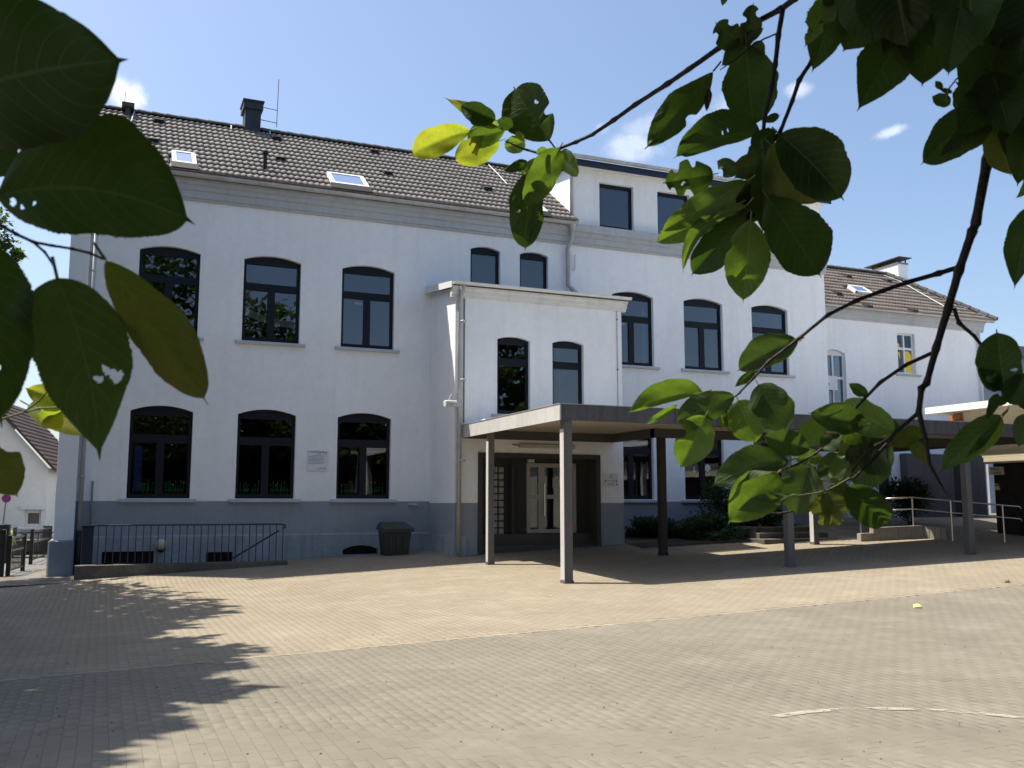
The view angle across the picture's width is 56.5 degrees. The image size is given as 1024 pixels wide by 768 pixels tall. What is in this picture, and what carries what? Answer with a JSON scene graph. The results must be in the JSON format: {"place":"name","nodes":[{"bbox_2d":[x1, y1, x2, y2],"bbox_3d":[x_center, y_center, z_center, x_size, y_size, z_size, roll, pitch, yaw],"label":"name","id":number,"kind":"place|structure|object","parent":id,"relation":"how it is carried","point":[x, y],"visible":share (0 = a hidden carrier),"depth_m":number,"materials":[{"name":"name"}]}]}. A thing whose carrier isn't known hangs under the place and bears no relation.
{"place":"outdoors","nodes":[
{"label":"outdoors","id":0,"kind":"place"},
{"bbox_2d":[0,554,69,585],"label":"path","id":1,"kind":"structure","parent":0,"point":[38,563],"depth_m":21.79,"materials":[{"name":"concrete"}]},
{"bbox_2d":[0,529,6,576],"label":"metal fence","id":2,"kind":"object","parent":1,"relation":"on","point":[3,546],"visible":0.91,"depth_m":20.83,"materials":[{"name":"black metal"}]},
{"bbox_2d":[1,495,10,523],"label":"traffic sign","id":3,"kind":"object","parent":1,"relation":"on","point":[6,499],"visible":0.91,"depth_m":25.53,"materials":[{"name":"metal"}]},
{"bbox_2d":[5,533,26,575],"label":"path gate","id":4,"kind":"structure","parent":1,"relation":"on","point":[21,548],"depth_m":21.52,"materials":[{"name":"black metal"}]},
{"bbox_2d":[0,531,1023,767],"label":"brick paving","id":5,"kind":"structure","parent":0,"point":[803,737],"depth_m":9.71,"materials":[{"name":"beige brick"}]},
{"bbox_2d":[376,522,413,555],"bbox_3d":[-2.792,3.686,22.706,0.770,0.790,0.640,3,-8,-23],"label":"grit bin","id":6,"kind":"object","parent":5,"relation":"on","point":[394,538],"visible":0.99,"depth_m":22.50,"materials":[{"name":"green plastic"}]},
{"bbox_2d":[23,587,1019,759],"bbox_3d":[2.954,2.787,9.993,14.935,0.281,7.404,3,-8,-23],"label":"debris","id":7,"kind":"object","parent":5,"relation":"on","point":[521,712],"visible":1,"depth_m":7.79,"materials":[{"name":"plant"}]},
{"bbox_2d":[640,543,717,548],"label":"planting bed paving","id":8,"kind":"structure","parent":5,"relation":"on","point":[678,545],"depth_m":23.62,"materials":[{"name":"concrete"}]},
{"bbox_2d":[462,403,1016,583],"bbox_3d":[6.039,2.734,23.241,14.026,3.345,6.660,3,-8,-23],"label":"entrance canopy","id":9,"kind":"object","parent":5,"relation":"on","point":[565,424],"visible":0.58,"depth_m":21.11,"materials":[{"name":"paint"}]},
{"bbox_2d":[731,526,837,544],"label":"entrance steps","id":10,"kind":"structure","parent":5,"relation":"on","point":[773,536],"depth_m":24.67,"materials":[{"name":"concrete"}]},
{"bbox_2d":[0,513,1023,767],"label":"ground","id":11,"kind":"structure","parent":0,"point":[846,529],"depth_m":22.62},
{"bbox_2d":[0,524,10,562],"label":"gate pillar","id":12,"kind":"structure","parent":11,"relation":"on","point":[6,526],"depth_m":25.44,"materials":[{"name":"black metal"}]},
{"bbox_2d":[0,204,28,262],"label":"tree","id":13,"kind":"object","parent":11,"relation":"on","point":[17,254],"visible":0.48,"depth_m":25.95,"materials":[{"name":"green plant"}]},
{"bbox_2d":[0,405,58,552],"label":"neighbouring house","id":14,"kind":"structure","parent":11,"relation":"on","point":[30,506],"depth_m":31.92,"materials":[{"name":"white paint"}]},
{"bbox_2d":[18,510,44,529],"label":"window","id":15,"kind":"structure","parent":14,"relation":"in","point":[27,526],"depth_m":31.81,"materials":[{"name":"white glass"}]},
{"bbox_2d":[41,526,48,550],"bbox_3d":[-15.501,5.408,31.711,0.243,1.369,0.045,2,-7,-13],"label":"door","id":16,"kind":"structure","parent":14,"relation":"in","point":[46,547],"depth_m":31.71,"materials":[{"name":"brown"}]},
{"bbox_2d":[13,532,52,557],"bbox_3d":[-14.564,4.676,27.127,2.890,0.980,0.090,3,-8,-23],"label":"street fence","id":17,"kind":"object","parent":11,"relation":"on","point":[15,533],"visible":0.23,"depth_m":27.43,"materials":[{"name":"black metal"}]},
{"bbox_2d":[28,526,51,564],"bbox_3d":[-12.905,4.439,26.130,0.096,1.022,3.341,2,-8,-18],"label":"metal fence","id":18,"kind":"object","parent":11,"relation":"on","point":[48,537],"visible":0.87,"depth_m":25.52,"materials":[{"name":"black metal"}]},
{"bbox_2d":[80,526,94,564],"bbox_3d":[-8.944,3.507,20.067,0.264,1.040,0.290,3,-8,-23],"label":"control cabinet","id":19,"kind":"object","parent":11,"relation":"on","point":[87,545],"visible":0.8,"depth_m":19.97,"materials":[{"name":"grey metal"}]},
{"bbox_2d":[0,0,208,496],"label":"tree","id":20,"kind":"object","parent":11,"relation":"on","point":[77,164],"visible":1,"depth_m":0.50,"materials":[{"name":"green plant"}]},
{"bbox_2d":[74,560,287,579],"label":"stairwell kerb","id":21,"kind":"structure","parent":11,"relation":"on","point":[98,571],"depth_m":20.04,"materials":[{"name":"concrete"}]},
{"bbox_2d":[91,523,285,564],"bbox_3d":[-6.982,3.456,20.719,3.994,0.833,0.536,3,-8,-23],"label":"bar railing","id":22,"kind":"object","parent":21,"relation":"on","point":[201,525],"visible":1,"depth_m":20.52,"materials":[{"name":"metal"}]},
{"bbox_2d":[46,79,832,576],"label":"school building","id":23,"kind":"structure","parent":11,"relation":"on","point":[290,275],"depth_m":24.15,"materials":[{"name":"white paint"}]},
{"bbox_2d":[101,551,152,563],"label":"basement window","id":24,"kind":"structure","parent":23,"relation":"in","point":[131,554],"depth_m":21.26,"materials":[{"name":"black glass"}]},
{"bbox_2d":[119,406,195,501],"bbox_3d":[-8.005,1.586,21.704,1.630,2.189,0.268,3,-8,-23],"label":"window","id":25,"kind":"structure","parent":23,"relation":"in","point":[160,440],"depth_m":21.72,"materials":[{"name":"black glass"}]},
{"bbox_2d":[155,539,166,552],"bbox_3d":[-7.835,3.610,21.291,0.244,0.310,0.277,3,-8,-23],"label":"globe lamp","id":26,"kind":"object","parent":23,"relation":"attached to","point":[161,543],"visible":0.84,"depth_m":21.21,"materials":[{"name":"white glass"}]},
{"bbox_2d":[129,247,203,340],"bbox_3d":[-7.980,-2.124,22.176,1.620,2.190,0.260,3,-8,-23],"label":"window","id":27,"kind":"structure","parent":23,"relation":"in","point":[169,281],"depth_m":22.35,"materials":[{"name":"black glass"}]},
{"bbox_2d":[206,552,231,561],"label":"basement window","id":28,"kind":"structure","parent":23,"relation":"in","point":[210,554],"depth_m":22.02,"materials":[{"name":"black glass"}]},
{"bbox_2d":[229,410,300,501],"bbox_3d":[-5.836,1.701,22.614,1.640,2.189,0.268,3,-8,-23],"label":"window","id":29,"kind":"structure","parent":23,"relation":"in","point":[265,442],"depth_m":22.66,"materials":[{"name":"black glass"}]},
{"bbox_2d":[235,257,305,347],"bbox_3d":[-5.817,-2.010,23.086,1.640,2.190,0.264,3,-8,-23],"label":"window","id":30,"kind":"structure","parent":23,"relation":"in","point":[262,261],"depth_m":23.16,"materials":[{"name":"black glass"}]},
{"bbox_2d":[307,450,328,470],"bbox_3d":[-4.687,1.848,23.027,0.510,0.490,0.029,3,-8,-23],"label":"plaque","id":31,"kind":"object","parent":23,"relation":"attached to","point":[317,460],"visible":1,"depth_m":23.01,"materials":[{"name":"silver metal"}]},
{"bbox_2d":[343,545,375,554],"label":"basement window","id":32,"kind":"structure","parent":23,"relation":"in","point":[359,549],"depth_m":23.30,"materials":[{"name":"black glass"}]},
{"bbox_2d":[330,414,396,501],"bbox_3d":[-3.667,1.818,23.550,1.630,2.189,0.314,3,-8,-23],"label":"window","id":33,"kind":"structure","parent":23,"relation":"in","point":[363,489],"depth_m":23.59,"materials":[{"name":"black glass"}]},
{"bbox_2d":[335,267,399,352],"bbox_3d":[-3.629,-1.894,24.004,1.630,2.190,0.264,3,-8,-23],"label":"window","id":34,"kind":"structure","parent":23,"relation":"in","point":[368,271],"depth_m":24.06,"materials":[{"name":"black glass"}]},
{"bbox_2d":[470,248,498,284],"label":"window","id":35,"kind":"structure","parent":23,"relation":"in","point":[479,251],"depth_m":25.57,"materials":[{"name":"black glass"}]},
{"bbox_2d":[425,280,631,556],"bbox_3d":[0.422,0.988,24.125,4.855,7.050,2.211,3,-8,-23],"label":"entrance porch","id":36,"kind":"object","parent":23,"relation":"attached to","point":[480,368],"visible":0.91,"depth_m":23.54,"materials":[{"name":"white paint"}]},
{"bbox_2d":[443,394,462,406],"bbox_3d":[-1.374,0.377,22.348,0.460,0.320,0.300,3,-8,-23],"label":"flood lamp","id":37,"kind":"object","parent":36,"relation":"attached to","point":[450,403],"visible":1,"depth_m":22.21,"materials":[{"name":"white plastic"}]},
{"bbox_2d":[492,337,527,416],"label":"window","id":38,"kind":"structure","parent":36,"relation":"in","point":[507,341],"depth_m":23.41,"materials":[{"name":"black glass"}]},
{"bbox_2d":[512,444,574,448],"bbox_3d":[0.776,1.520,23.283,1.662,0.095,0.096,3,-8,-23],"label":"tube light","id":39,"kind":"object","parent":36,"relation":"attached to","point":[552,446],"visible":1,"depth_m":23.20,"materials":[{"name":"paint"}]},
{"bbox_2d":[526,463,575,532],"bbox_3d":[0.993,2.848,23.812,1.365,1.720,0.120,3,-8,-23],"label":"door","id":40,"kind":"structure","parent":36,"relation":"in","point":[541,496],"depth_m":23.72,"materials":[{"name":"metal"}]},
{"bbox_2d":[552,341,581,403],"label":"window","id":41,"kind":"structure","parent":36,"relation":"in","point":[564,345],"depth_m":24.03,"materials":[{"name":"black glass"}]},
{"bbox_2d":[604,473,617,486],"bbox_3d":[2.483,2.405,23.933,0.390,0.330,0.034,3,-8,-23],"label":"direction sign","id":42,"kind":"object","parent":36,"relation":"attached to","point":[610,479],"visible":1,"depth_m":23.93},
{"bbox_2d":[520,253,546,288],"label":"window","id":43,"kind":"structure","parent":23,"relation":"in","point":[526,256],"depth_m":26.12,"materials":[{"name":"black plastic"}]},
{"bbox_2d":[612,292,660,369],"bbox_3d":[3.412,-1.523,26.960,1.620,2.190,0.264,3,-8,-23],"label":"window","id":44,"kind":"structure","parent":23,"relation":"in","point":[644,320],"depth_m":27.13,"materials":[{"name":"black glass"}]},
{"bbox_2d":[623,438,656,501],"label":"window","id":45,"kind":"structure","parent":23,"relation":"in","point":[629,451],"depth_m":26.54,"materials":[{"name":"black plastic"}]},
{"bbox_2d":[681,440,722,501],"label":"window","id":46,"kind":"structure","parent":23,"relation":"in","point":[715,452],"depth_m":27.43,"materials":[{"name":"black plastic"}]},
{"bbox_2d":[681,299,729,373],"bbox_3d":[5.591,-1.409,27.872,1.630,2.190,0.260,3,-8,-23],"label":"window","id":47,"kind":"structure","parent":23,"relation":"in","point":[701,326],"depth_m":27.95,"materials":[{"name":"black plastic"}]},
{"bbox_2d":[751,306,795,377],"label":"window","id":48,"kind":"structure","parent":23,"relation":"in","point":[760,309],"depth_m":28.91,"materials":[{"name":"black plastic"}]},
{"bbox_2d":[624,534,749,546],"bbox_3d":[5.133,4.032,25.292,5.200,0.397,2.750,3,-8,-23],"label":"planting bed","id":49,"kind":"object","parent":11,"relation":"on","point":[672,542],"visible":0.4,"depth_m":24.16,"materials":[{"name":"soil"}]},
{"bbox_2d":[628,513,688,536],"bbox_3d":[3.882,3.725,24.925,1.648,0.694,1.240,-2,-7,12],"label":"shrub","id":50,"kind":"object","parent":49,"relation":"on","point":[643,523],"visible":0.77,"depth_m":24.86,"materials":[{"name":"green plant"}]},
{"bbox_2d":[679,510,735,532],"bbox_3d":[5.136,3.705,25.223,2.121,0.766,1.035,6,-9,-40],"label":"shrub","id":51,"kind":"object","parent":49,"relation":"on","point":[709,520],"visible":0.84,"depth_m":24.95,"materials":[{"name":"green plant"}]},
{"bbox_2d":[695,463,735,523],"bbox_3d":[5.599,3.070,26.055,1.346,2.081,1.044,3,-8,-23],"label":"shrub","id":52,"kind":"object","parent":49,"relation":"on","point":[719,501],"visible":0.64,"depth_m":25.90,"materials":[{"name":"green plant"}]},
{"bbox_2d":[624,521,807,541],"bbox_3d":[5.457,3.844,25.590,4.411,0.700,2.596,3,-8,-23],"label":"ground cover","id":53,"kind":"object","parent":49,"relation":"on","point":[727,531],"visible":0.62,"depth_m":24.84,"materials":[{"name":"green plant"}]},
{"bbox_2d":[742,504,782,526],"bbox_3d":[6.803,3.532,25.775,1.748,1.094,1.371,3,-8,-23],"label":"shrub","id":54,"kind":"object","parent":49,"relation":"on","point":[767,518],"visible":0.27,"depth_m":25.45,"materials":[{"name":"green plant"}]},
{"bbox_2d":[410,0,1023,528],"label":"tree","id":55,"kind":"object","parent":11,"relation":"on","point":[976,44],"visible":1,"depth_m":0.87,"materials":[{"name":"green plant"}]},
{"bbox_2d":[764,256,997,516],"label":"wing","id":56,"kind":"structure","parent":11,"relation":"on","point":[872,341],"depth_m":33.42,"materials":[{"name":"white paint"}]},
{"bbox_2d":[827,350,844,402],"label":"window","id":57,"kind":"structure","parent":56,"relation":"in","point":[831,353],"depth_m":32.22,"materials":[{"name":"white glass"}]},
{"bbox_2d":[879,477,888,501],"bbox_3d":[12.419,3.761,32.285,0.960,2.180,0.090,3,-8,-23],"label":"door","id":58,"kind":"structure","parent":56,"relation":"in","point":[883,483],"depth_m":32.41,"materials":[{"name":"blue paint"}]},
{"bbox_2d":[896,334,921,376],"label":"window","id":59,"kind":"structure","parent":56,"relation":"in","point":[904,341],"depth_m":33.53,"materials":[{"name":"white glass"}]},
{"bbox_2d":[954,464,962,516],"bbox_3d":[15.587,3.907,33.124,0.500,2.500,0.008,3,-8,-23],"label":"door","id":60,"kind":"structure","parent":56,"relation":"in","point":[957,480],"depth_m":33.11,"materials":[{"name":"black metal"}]},
{"bbox_2d":[857,525,949,541],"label":"ramp wall","id":61,"kind":"structure","parent":11,"relation":"on","point":[902,532],"depth_m":24.42,"materials":[{"name":"concrete"}]},
{"bbox_2d":[860,496,1022,542],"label":"ramp handrail","id":62,"kind":"object","parent":61,"relation":"on","point":[951,512],"visible":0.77,"depth_m":24.14,"materials":[{"name":"silver metal"}]},
{"bbox_2d":[876,467,936,525],"bbox_3d":[11.203,3.116,27.359,2.056,2.001,1.117,3,-8,-23],"label":"shrub","id":63,"kind":"object","parent":11,"relation":"on","point":[904,490],"visible":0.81,"depth_m":27.21,"materials":[{"name":"green plant"}]},
{"bbox_2d":[925,401,1023,535],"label":"pavilion","id":64,"kind":"structure","parent":11,"relation":"on","point":[1009,486],"depth_m":25.63,"materials":[{"name":"paint"}]},
{"bbox_2d":[988,467,1003,474],"bbox_3d":[13.165,2.362,25.930,0.024,0.216,0.481,3,-8,-23],"label":"wall sign","id":65,"kind":"object","parent":64,"relation":"attached to","point":[995,470],"visible":1,"depth_m":25.91,"materials":[{"name":"white plastic"}]},
{"bbox_2d":[983,346,1023,512],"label":"flat roofed block","id":66,"kind":"structure","parent":11,"relation":"on","point":[988,394],"depth_m":46.64,"materials":[{"name":"paint"}]},
{"bbox_2d":[0,0,1023,467],"label":"sky","id":67,"kind":"structure","parent":0,"point":[378,72],"materials":[{"name":"blue"}]},
{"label":"road","id":68,"kind":"structure","parent":0,"visible":0},
{"bbox_2d":[11,527,16,535],"bbox_3d":[-17.581,4.610,29.406,4.000,1.322,1.820,3,-8,-23],"label":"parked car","id":69,"kind":"object","parent":68,"relation":"on","point":[13,529],"visible":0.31,"depth_m":30.15,"materials":[{"name":"metal"}]},
{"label":"forecourt","id":70,"kind":"structure","parent":0,"visible":0},
{"bbox_2d":[843,480,850,517],"bbox_3d":[10.802,3.565,30.805,0.160,3.000,0.200,3,-8,-23],"label":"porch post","id":71,"kind":"object","parent":70,"relation":"on","point":[847,515],"depth_m":30.64,"materials":[{"name":"grey metal"}]}
]}

